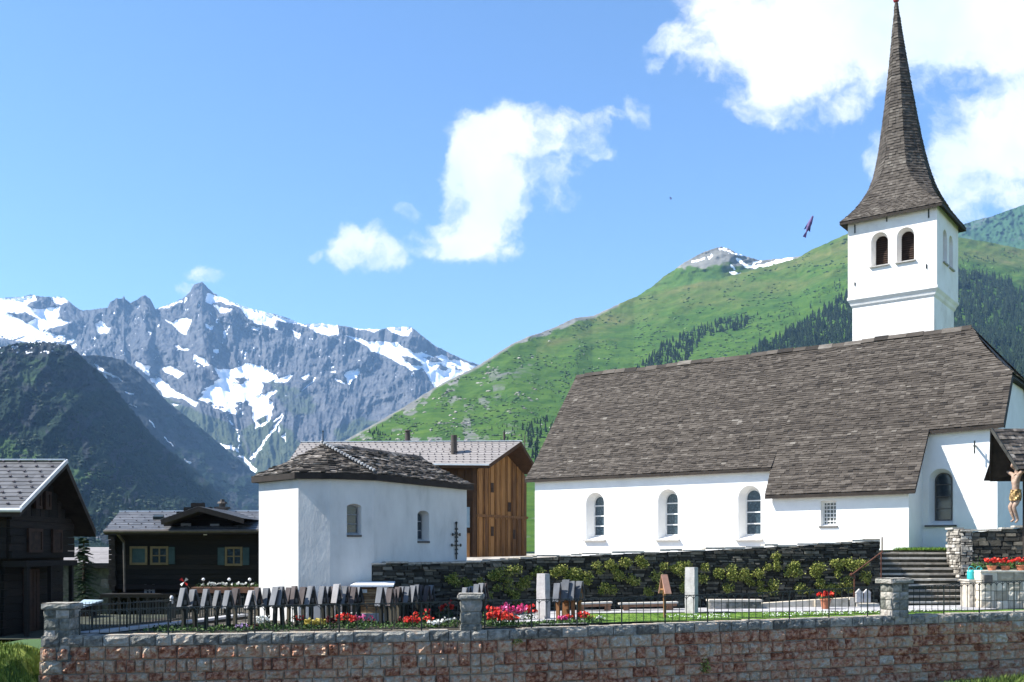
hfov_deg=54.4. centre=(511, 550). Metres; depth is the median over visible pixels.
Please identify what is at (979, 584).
iron railing
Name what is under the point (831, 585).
cushion shrub
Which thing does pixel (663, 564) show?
cushion shrub
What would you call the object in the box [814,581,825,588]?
cushion shrub
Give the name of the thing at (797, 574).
cushion shrub
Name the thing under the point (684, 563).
cushion shrub
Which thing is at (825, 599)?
flower pot
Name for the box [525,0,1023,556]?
church
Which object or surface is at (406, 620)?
flower clump
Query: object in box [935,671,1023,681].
grass
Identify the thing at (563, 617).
flower clump
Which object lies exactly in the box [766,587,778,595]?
cushion shrub
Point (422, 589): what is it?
grave marker
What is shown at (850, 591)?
cushion shrub
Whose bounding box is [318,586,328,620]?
grave marker
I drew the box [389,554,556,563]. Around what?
terrace ground
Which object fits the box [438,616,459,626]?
flower clump
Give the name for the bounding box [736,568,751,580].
cushion shrub
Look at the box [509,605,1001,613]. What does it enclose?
gravel path
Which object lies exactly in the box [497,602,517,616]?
flower clump
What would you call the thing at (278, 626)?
ground cover
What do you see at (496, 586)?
cushion shrub
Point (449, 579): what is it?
cushion shrub
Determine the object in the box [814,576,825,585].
cushion shrub
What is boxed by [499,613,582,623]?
gravel path
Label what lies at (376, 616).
plinth
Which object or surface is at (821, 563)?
cushion shrub
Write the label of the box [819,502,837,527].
window
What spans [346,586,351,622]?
grave marker
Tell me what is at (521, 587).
cushion shrub
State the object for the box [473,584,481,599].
grave marker
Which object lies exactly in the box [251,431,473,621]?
chapel
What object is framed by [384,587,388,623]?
grave marker
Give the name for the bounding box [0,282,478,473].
mountain
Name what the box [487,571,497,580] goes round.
cushion shrub
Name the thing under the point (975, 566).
leafy plant
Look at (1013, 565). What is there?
leafy plant
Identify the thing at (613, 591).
cushion shrub
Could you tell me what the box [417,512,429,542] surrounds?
window
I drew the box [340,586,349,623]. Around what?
grave marker
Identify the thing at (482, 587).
grave marker
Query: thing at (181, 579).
pinwheel
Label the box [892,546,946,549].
grass
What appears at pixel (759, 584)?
cushion shrub
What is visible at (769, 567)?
cushion shrub
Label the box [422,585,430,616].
grave marker
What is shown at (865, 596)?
votive house
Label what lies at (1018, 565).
flower pot
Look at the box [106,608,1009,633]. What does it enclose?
cemetery ground
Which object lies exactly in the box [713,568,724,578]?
cushion shrub
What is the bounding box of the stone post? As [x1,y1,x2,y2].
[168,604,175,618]
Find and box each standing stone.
[536,573,549,618]
[685,567,697,613]
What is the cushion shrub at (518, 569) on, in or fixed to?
attached to the drystone wall at (750, 558)
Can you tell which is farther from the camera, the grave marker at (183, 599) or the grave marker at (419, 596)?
the grave marker at (419, 596)
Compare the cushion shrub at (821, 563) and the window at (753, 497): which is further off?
the window at (753, 497)
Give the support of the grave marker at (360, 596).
on the cemetery ground at (238, 622)
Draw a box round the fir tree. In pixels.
[65,538,105,613]
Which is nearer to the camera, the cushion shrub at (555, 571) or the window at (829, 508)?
the cushion shrub at (555, 571)
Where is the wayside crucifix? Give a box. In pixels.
[984,428,1023,556]
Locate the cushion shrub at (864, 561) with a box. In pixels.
[860,559,868,566]
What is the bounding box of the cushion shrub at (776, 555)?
[772,551,781,561]
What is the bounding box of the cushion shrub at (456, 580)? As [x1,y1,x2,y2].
[448,575,457,584]
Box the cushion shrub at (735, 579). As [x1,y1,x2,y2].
[726,572,737,583]
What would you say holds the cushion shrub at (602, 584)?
attached to the drystone wall at (750, 558)
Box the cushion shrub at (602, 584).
[600,582,609,589]
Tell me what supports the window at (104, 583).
in the stone house at (100, 559)
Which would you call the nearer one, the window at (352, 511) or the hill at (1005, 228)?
the window at (352, 511)
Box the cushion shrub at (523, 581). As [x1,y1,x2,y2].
[518,577,528,586]
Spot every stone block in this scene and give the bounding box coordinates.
[846,597,878,606]
[959,579,976,606]
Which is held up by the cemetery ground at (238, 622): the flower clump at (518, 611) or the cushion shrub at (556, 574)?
the flower clump at (518, 611)
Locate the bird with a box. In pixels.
[803,216,812,237]
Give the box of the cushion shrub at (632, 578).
[625,573,635,583]
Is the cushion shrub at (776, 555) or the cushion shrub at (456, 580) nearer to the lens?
the cushion shrub at (456, 580)
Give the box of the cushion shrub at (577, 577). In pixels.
[573,576,585,582]
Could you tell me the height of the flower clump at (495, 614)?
0.454 m
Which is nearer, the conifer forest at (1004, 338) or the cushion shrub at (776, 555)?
the cushion shrub at (776, 555)
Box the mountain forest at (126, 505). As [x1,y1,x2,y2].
[0,355,218,542]
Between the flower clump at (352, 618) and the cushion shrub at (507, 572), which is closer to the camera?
the flower clump at (352, 618)
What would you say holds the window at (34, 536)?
in the chalet at (45, 517)
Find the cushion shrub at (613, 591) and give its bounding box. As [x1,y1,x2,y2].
[607,584,618,594]
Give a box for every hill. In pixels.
[345,234,1023,551]
[638,247,799,295]
[958,205,1023,248]
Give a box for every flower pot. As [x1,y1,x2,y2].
[816,590,833,608]
[984,557,1000,569]
[997,557,1012,569]
[1011,557,1023,569]
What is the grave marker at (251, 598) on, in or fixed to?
on the cemetery ground at (238, 622)
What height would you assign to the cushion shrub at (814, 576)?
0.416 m
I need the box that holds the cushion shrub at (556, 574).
[550,567,561,578]
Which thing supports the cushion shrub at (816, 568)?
attached to the drystone wall at (750, 558)
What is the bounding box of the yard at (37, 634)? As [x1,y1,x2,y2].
[0,614,166,638]
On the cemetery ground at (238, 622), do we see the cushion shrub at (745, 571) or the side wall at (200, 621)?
the side wall at (200, 621)
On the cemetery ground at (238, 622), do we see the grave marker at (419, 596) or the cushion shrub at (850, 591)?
the grave marker at (419, 596)
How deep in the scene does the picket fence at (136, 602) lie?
26.77 m
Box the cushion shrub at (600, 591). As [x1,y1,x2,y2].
[597,586,607,594]
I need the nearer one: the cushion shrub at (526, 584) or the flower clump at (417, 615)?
the flower clump at (417, 615)
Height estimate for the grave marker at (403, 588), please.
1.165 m
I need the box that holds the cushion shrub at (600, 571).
[596,567,604,575]
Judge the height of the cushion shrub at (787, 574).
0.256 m
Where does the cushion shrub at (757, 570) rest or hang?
on the drystone wall at (750, 558)
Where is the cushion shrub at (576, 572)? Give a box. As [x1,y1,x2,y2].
[569,567,582,578]
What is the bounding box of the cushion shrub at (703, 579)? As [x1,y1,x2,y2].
[698,574,709,583]
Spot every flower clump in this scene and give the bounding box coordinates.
[236,623,252,629]
[256,615,272,629]
[286,615,303,627]
[302,618,327,628]
[322,615,337,627]
[334,612,358,628]
[352,614,366,625]
[363,615,377,624]
[393,616,406,626]
[399,615,420,626]
[413,609,429,623]
[423,614,433,627]
[427,619,441,628]
[435,604,444,616]
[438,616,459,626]
[444,600,453,617]
[483,605,502,620]
[485,610,513,625]
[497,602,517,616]
[503,614,519,622]
[513,603,532,619]
[525,604,537,618]
[557,615,567,620]
[575,611,589,619]
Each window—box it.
[27,528,42,552]
[34,494,41,508]
[43,491,51,509]
[51,529,62,551]
[101,579,109,587]
[130,546,147,564]
[144,589,154,592]
[150,546,174,564]
[181,523,190,525]
[218,547,248,565]
[347,505,361,536]
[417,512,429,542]
[467,507,469,527]
[583,496,605,540]
[655,493,679,540]
[735,489,762,540]
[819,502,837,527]
[925,473,956,526]
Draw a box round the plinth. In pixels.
[335,611,396,622]
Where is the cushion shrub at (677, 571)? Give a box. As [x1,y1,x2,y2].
[673,565,684,577]
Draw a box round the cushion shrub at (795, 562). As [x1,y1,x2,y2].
[788,559,800,569]
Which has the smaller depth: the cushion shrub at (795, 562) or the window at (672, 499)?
the cushion shrub at (795, 562)
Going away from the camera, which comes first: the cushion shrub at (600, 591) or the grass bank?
the grass bank
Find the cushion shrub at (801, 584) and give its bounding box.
[793,582,807,593]
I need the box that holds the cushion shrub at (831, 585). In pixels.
[824,582,835,591]
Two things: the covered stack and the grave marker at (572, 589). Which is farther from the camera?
the covered stack
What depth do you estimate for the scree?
1306.67 m
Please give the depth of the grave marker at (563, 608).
28.25 m
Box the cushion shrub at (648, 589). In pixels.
[643,586,653,595]
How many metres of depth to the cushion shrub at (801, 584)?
33.95 m
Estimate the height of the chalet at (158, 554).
5.526 m
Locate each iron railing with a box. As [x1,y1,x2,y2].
[79,601,457,646]
[484,586,880,640]
[909,580,1023,620]
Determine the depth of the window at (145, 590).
40.12 m
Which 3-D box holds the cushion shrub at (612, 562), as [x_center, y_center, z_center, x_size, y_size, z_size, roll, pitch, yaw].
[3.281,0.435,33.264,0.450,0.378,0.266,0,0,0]
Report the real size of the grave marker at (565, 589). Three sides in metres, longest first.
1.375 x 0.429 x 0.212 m
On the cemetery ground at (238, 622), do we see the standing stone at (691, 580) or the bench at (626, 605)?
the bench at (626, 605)
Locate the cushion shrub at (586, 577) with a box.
[582,570,593,580]
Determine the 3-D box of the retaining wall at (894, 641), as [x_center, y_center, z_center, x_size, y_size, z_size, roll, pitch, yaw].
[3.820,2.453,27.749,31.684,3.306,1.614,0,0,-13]
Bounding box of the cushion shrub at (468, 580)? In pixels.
[462,577,469,584]
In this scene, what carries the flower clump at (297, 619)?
on the cemetery ground at (238, 622)
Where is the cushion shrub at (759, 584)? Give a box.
[757,580,763,586]
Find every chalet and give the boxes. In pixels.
[0,459,95,642]
[99,499,258,614]
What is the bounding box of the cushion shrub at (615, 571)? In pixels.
[610,568,619,573]
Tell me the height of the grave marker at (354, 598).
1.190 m
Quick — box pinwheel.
[180,578,190,589]
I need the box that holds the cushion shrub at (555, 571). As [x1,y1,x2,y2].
[549,566,561,576]
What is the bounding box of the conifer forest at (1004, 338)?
[369,252,1023,461]
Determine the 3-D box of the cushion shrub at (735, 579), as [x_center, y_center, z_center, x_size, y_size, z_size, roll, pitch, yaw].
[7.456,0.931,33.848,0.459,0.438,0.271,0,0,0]
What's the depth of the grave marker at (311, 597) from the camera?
27.15 m
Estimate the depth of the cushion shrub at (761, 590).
33.92 m
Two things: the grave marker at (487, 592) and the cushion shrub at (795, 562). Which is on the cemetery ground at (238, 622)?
the grave marker at (487, 592)
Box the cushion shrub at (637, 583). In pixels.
[630,577,639,585]
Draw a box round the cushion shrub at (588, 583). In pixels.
[584,578,592,585]
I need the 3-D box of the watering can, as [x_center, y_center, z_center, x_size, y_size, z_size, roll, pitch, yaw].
[15.272,0.733,32.871,0.266,0.441,0.479,0,0,-41]
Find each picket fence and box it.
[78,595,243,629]
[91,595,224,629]
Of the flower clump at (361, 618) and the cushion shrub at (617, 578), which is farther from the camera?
the cushion shrub at (617, 578)
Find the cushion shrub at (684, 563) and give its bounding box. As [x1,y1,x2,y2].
[682,560,692,567]
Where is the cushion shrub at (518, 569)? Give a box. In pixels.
[511,563,522,575]
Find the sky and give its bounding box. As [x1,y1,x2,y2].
[0,0,1023,364]
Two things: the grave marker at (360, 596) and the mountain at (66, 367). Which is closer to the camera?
the grave marker at (360, 596)
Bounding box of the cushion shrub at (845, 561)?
[839,558,850,565]
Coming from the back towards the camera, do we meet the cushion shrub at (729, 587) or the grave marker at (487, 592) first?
the cushion shrub at (729, 587)
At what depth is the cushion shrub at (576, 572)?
33.00 m
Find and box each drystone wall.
[372,539,879,618]
[945,525,1022,589]
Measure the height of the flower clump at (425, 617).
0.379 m
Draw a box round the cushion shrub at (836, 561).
[830,558,841,568]
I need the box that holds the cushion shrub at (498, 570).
[493,567,503,575]
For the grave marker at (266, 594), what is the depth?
27.32 m
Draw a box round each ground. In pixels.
[7,552,534,648]
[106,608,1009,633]
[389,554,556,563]
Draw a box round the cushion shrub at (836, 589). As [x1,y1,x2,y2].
[829,583,842,595]
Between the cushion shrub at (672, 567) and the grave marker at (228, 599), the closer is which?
the grave marker at (228, 599)
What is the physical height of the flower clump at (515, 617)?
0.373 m
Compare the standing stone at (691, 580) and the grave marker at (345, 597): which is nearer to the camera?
the grave marker at (345, 597)
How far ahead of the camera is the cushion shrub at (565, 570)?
32.93 m
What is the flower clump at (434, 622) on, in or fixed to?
on the cemetery ground at (238, 622)
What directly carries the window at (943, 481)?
in the church
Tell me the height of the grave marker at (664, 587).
1.518 m
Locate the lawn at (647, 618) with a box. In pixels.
[585,609,1023,622]
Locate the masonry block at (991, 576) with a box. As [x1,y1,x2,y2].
[974,570,1023,608]
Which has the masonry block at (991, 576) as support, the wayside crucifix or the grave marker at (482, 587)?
the wayside crucifix
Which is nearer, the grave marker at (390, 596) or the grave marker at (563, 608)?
the grave marker at (390, 596)
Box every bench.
[581,601,611,610]
[618,601,677,612]
[706,599,761,608]
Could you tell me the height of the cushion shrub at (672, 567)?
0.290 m
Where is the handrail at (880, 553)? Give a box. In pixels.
[850,537,882,586]
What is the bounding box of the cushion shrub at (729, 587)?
[721,583,734,592]
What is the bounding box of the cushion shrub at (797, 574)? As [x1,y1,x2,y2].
[790,568,805,578]
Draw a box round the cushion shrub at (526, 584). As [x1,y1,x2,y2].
[521,579,530,589]
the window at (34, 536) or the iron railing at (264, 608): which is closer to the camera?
the iron railing at (264, 608)
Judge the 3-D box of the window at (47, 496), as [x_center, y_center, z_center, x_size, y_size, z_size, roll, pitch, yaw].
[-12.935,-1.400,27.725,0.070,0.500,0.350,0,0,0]
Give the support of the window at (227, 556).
in the chalet at (158, 554)
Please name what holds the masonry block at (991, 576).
on the cemetery ground at (238, 622)
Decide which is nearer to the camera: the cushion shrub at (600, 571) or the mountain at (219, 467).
the cushion shrub at (600, 571)
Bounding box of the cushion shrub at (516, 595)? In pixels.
[512,590,520,597]
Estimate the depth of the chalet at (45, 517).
27.12 m
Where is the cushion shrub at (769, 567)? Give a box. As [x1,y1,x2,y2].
[762,564,771,572]
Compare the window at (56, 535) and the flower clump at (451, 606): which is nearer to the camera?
the window at (56, 535)
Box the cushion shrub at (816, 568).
[809,563,822,574]
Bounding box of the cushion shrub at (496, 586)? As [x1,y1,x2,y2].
[492,583,502,591]
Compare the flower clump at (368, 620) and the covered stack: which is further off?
the covered stack
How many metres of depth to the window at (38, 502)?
27.19 m
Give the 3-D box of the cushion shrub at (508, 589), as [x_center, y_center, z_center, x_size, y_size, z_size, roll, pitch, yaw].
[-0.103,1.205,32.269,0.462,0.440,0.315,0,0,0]
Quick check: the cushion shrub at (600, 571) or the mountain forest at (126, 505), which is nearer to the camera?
the cushion shrub at (600, 571)
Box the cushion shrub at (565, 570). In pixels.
[556,564,568,575]
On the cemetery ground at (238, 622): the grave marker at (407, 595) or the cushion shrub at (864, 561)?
the grave marker at (407, 595)
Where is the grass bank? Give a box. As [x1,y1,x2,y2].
[0,644,42,681]
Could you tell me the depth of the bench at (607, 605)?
32.28 m
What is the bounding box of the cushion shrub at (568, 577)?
[563,573,576,580]
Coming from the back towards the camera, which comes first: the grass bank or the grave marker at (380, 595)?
the grave marker at (380, 595)
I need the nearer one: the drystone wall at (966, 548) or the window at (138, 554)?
the drystone wall at (966, 548)
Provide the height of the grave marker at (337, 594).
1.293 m
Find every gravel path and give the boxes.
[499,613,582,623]
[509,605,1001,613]
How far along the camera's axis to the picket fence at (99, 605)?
29.75 m
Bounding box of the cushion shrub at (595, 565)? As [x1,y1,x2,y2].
[591,561,602,569]
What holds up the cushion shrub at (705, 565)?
on the drystone wall at (750, 558)
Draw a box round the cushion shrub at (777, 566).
[772,563,780,571]
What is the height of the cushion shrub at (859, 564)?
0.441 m
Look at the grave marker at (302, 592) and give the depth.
27.34 m
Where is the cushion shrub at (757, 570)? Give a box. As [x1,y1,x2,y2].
[752,567,762,576]
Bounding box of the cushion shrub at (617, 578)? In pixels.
[613,570,624,580]
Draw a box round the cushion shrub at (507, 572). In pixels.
[502,565,514,575]
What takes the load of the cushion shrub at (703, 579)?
on the drystone wall at (750, 558)
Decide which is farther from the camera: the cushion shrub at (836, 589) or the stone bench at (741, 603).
the cushion shrub at (836, 589)
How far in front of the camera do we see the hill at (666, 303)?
1884.21 m
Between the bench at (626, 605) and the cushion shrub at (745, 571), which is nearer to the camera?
the bench at (626, 605)
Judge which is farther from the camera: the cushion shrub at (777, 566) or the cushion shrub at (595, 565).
the cushion shrub at (777, 566)
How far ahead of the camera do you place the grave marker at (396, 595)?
28.29 m
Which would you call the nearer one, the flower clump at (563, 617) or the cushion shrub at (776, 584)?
the flower clump at (563, 617)
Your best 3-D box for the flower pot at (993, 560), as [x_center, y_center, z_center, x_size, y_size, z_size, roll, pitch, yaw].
[15.768,0.443,32.690,0.519,0.491,0.414,0,0,27]
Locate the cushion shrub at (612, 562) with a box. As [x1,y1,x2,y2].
[604,558,615,567]
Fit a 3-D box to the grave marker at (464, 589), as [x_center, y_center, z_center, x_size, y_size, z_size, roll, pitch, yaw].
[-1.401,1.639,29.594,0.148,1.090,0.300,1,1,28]
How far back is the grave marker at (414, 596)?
28.99 m
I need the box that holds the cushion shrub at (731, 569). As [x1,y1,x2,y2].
[725,563,736,573]
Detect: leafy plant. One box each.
[971,556,987,569]
[1003,557,1020,569]
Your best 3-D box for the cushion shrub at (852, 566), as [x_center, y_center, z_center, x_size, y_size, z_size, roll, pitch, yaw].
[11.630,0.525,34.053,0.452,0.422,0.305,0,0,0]
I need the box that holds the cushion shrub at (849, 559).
[846,557,855,565]
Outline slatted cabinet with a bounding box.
[350,581,394,612]
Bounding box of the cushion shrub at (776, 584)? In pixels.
[767,578,781,588]
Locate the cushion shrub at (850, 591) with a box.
[843,584,853,592]
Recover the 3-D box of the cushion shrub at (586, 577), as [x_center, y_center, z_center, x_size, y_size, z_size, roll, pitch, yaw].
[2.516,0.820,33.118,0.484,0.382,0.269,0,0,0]
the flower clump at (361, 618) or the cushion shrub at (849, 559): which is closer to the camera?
the flower clump at (361, 618)
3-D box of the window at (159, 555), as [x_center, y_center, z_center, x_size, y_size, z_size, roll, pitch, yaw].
[-14.018,0.196,39.943,0.985,0.744,0.075,0,0,0]
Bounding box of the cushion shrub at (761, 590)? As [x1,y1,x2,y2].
[757,586,766,595]
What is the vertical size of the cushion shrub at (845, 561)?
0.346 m
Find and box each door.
[22,569,39,631]
[467,533,469,556]
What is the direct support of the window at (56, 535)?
in the chalet at (45, 517)
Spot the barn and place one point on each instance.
(494, 471)
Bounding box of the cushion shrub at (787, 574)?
[784,571,790,577]
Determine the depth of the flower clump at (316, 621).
26.22 m
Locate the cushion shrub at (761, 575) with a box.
[755,569,764,579]
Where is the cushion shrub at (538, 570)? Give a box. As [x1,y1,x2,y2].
[534,565,545,573]
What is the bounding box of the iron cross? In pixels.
[451,521,461,559]
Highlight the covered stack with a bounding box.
[77,599,102,616]
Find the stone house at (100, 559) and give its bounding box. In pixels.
[63,547,111,613]
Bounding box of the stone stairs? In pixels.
[879,552,960,605]
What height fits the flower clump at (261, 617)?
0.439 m
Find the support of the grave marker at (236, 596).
on the cemetery ground at (238, 622)
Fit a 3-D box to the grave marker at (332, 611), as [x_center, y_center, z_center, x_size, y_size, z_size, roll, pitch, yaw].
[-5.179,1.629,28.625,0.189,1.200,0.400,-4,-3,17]
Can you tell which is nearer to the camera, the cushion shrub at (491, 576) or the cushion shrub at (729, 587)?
the cushion shrub at (491, 576)
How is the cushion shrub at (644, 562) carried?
attached to the drystone wall at (750, 558)
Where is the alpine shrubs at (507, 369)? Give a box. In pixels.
[366,238,1021,475]
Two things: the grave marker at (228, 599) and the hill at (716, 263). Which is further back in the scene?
the hill at (716, 263)
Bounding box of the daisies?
[669,606,954,618]
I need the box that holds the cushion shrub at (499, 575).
[492,571,504,581]
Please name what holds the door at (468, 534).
in the barn
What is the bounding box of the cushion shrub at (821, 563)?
[812,561,827,573]
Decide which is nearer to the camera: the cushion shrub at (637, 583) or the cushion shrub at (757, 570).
the cushion shrub at (637, 583)
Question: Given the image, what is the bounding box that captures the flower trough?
[191,581,258,613]
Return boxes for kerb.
[763,597,847,607]
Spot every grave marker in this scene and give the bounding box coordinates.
[177,588,189,630]
[188,589,199,629]
[200,589,211,630]
[212,590,221,626]
[221,590,234,626]
[232,588,241,624]
[244,590,257,624]
[254,587,262,624]
[261,588,270,627]
[269,587,279,627]
[276,586,287,625]
[285,587,291,622]
[289,586,301,627]
[299,587,306,624]
[304,586,317,625]
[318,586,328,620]
[326,586,333,616]
[330,586,334,623]
[331,584,342,623]
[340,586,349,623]
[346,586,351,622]
[349,587,358,622]
[356,587,364,622]
[375,587,386,625]
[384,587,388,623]
[386,588,395,625]
[393,589,398,621]
[395,587,402,618]
[400,586,404,621]
[403,586,411,618]
[410,585,417,617]
[416,584,421,618]
[419,585,423,619]
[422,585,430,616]
[428,585,435,619]
[462,587,467,592]
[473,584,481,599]
[479,583,486,617]
[483,583,489,618]
[552,583,562,619]
[561,580,569,618]
[561,582,564,614]
[568,581,575,619]
[574,581,584,619]
[658,574,671,616]
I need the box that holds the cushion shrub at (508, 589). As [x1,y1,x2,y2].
[502,583,514,593]
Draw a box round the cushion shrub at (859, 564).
[854,558,864,569]
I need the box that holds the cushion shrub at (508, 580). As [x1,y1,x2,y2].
[502,576,513,585]
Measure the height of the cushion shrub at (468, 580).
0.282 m
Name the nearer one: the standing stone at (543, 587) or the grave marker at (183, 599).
the grave marker at (183, 599)
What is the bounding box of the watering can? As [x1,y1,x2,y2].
[967,566,982,579]
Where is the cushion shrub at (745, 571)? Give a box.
[741,567,750,575]
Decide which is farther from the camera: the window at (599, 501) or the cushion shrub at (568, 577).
the window at (599, 501)
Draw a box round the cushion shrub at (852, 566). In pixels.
[845,560,858,571]
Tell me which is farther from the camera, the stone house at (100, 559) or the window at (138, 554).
the stone house at (100, 559)
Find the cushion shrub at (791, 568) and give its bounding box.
[786,562,798,572]
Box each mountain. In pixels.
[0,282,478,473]
[0,341,240,546]
[80,355,258,509]
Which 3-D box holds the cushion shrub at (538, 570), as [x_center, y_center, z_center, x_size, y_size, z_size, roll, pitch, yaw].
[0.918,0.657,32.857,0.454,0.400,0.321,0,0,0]
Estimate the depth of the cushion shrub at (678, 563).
33.67 m
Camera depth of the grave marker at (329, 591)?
28.28 m
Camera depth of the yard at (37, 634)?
30.36 m
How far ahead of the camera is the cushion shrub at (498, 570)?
32.05 m
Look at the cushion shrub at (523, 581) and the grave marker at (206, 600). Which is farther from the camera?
the cushion shrub at (523, 581)
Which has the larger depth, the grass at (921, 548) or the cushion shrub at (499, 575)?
the grass at (921, 548)
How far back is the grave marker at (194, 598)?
26.85 m
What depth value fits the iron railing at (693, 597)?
27.61 m
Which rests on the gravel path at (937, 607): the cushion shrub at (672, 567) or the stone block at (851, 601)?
the stone block at (851, 601)
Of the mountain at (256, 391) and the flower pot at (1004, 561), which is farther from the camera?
the mountain at (256, 391)
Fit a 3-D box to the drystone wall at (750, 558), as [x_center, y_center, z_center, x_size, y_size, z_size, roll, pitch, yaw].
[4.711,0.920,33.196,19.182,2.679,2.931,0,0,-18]
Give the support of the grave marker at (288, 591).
on the cemetery ground at (238, 622)
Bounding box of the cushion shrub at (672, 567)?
[668,565,677,572]
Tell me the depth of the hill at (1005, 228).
4398.08 m
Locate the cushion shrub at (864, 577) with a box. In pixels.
[858,570,871,581]
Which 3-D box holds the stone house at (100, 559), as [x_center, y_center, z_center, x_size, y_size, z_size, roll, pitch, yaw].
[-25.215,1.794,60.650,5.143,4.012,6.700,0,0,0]
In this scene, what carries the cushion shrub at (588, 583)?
on the drystone wall at (750, 558)
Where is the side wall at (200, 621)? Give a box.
[81,614,247,633]
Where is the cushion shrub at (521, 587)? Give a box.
[515,580,526,591]
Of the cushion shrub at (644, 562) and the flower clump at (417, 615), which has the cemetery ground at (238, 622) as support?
the flower clump at (417, 615)
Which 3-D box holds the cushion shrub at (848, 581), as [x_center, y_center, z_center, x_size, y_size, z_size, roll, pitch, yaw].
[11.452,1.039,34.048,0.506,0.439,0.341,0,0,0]
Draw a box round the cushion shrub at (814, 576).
[809,568,821,577]
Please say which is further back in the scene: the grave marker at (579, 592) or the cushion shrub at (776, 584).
the cushion shrub at (776, 584)
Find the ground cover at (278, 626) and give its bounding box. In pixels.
[128,618,604,632]
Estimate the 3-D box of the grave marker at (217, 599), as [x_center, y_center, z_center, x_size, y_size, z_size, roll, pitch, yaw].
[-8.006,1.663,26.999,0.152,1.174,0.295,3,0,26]
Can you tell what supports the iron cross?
attached to the chapel
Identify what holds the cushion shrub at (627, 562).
attached to the drystone wall at (750, 558)
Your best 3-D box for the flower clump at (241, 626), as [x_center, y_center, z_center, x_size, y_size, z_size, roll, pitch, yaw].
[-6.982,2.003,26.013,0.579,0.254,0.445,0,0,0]
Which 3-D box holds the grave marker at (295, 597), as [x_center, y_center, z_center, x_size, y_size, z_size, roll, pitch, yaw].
[-5.875,1.601,27.028,0.155,1.288,0.329,-5,-4,31]
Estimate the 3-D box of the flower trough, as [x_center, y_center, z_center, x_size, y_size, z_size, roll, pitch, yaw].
[-9.644,1.816,33.755,2.370,1.568,0.390,0,0,0]
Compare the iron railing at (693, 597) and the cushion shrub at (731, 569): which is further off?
the cushion shrub at (731, 569)
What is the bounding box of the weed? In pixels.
[700,656,710,672]
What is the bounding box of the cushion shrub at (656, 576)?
[648,571,662,582]
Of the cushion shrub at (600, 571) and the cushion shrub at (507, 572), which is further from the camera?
the cushion shrub at (600, 571)
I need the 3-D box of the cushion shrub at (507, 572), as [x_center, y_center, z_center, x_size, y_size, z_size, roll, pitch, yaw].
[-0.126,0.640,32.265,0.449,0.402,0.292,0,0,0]
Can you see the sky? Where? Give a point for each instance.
(480, 178)
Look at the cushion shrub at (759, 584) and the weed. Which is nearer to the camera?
the weed
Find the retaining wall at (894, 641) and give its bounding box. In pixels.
[38,577,1023,681]
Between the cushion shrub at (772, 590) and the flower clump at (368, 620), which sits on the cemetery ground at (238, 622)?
the flower clump at (368, 620)
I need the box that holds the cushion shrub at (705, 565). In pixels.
[700,563,709,571]
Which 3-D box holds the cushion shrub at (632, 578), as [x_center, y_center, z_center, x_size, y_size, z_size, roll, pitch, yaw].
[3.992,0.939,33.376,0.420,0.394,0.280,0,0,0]
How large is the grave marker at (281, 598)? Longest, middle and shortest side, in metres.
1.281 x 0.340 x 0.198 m
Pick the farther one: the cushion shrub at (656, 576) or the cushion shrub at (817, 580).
the cushion shrub at (817, 580)
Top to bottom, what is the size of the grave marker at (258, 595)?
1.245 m
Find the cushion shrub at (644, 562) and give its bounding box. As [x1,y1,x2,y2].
[636,558,649,568]
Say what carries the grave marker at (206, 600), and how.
on the cemetery ground at (238, 622)
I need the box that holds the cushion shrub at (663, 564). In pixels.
[659,562,667,569]
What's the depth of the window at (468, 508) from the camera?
55.96 m
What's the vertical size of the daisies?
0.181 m
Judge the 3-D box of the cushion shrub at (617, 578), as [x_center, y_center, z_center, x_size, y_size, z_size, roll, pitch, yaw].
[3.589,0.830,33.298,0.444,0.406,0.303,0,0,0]
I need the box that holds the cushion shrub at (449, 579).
[444,576,454,583]
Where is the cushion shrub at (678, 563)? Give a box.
[675,561,685,568]
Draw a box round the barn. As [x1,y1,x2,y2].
[288,430,533,556]
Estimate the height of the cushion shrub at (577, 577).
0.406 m
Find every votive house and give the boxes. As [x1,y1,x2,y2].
[855,589,862,601]
[863,589,870,601]
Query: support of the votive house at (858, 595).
on the gravel path at (937, 607)
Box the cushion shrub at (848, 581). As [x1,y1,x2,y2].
[840,576,853,586]
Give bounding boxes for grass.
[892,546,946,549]
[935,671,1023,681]
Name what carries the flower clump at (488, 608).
on the cemetery ground at (238, 622)
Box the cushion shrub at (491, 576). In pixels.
[486,570,497,580]
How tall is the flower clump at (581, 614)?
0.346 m
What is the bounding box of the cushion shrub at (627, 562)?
[619,557,630,568]

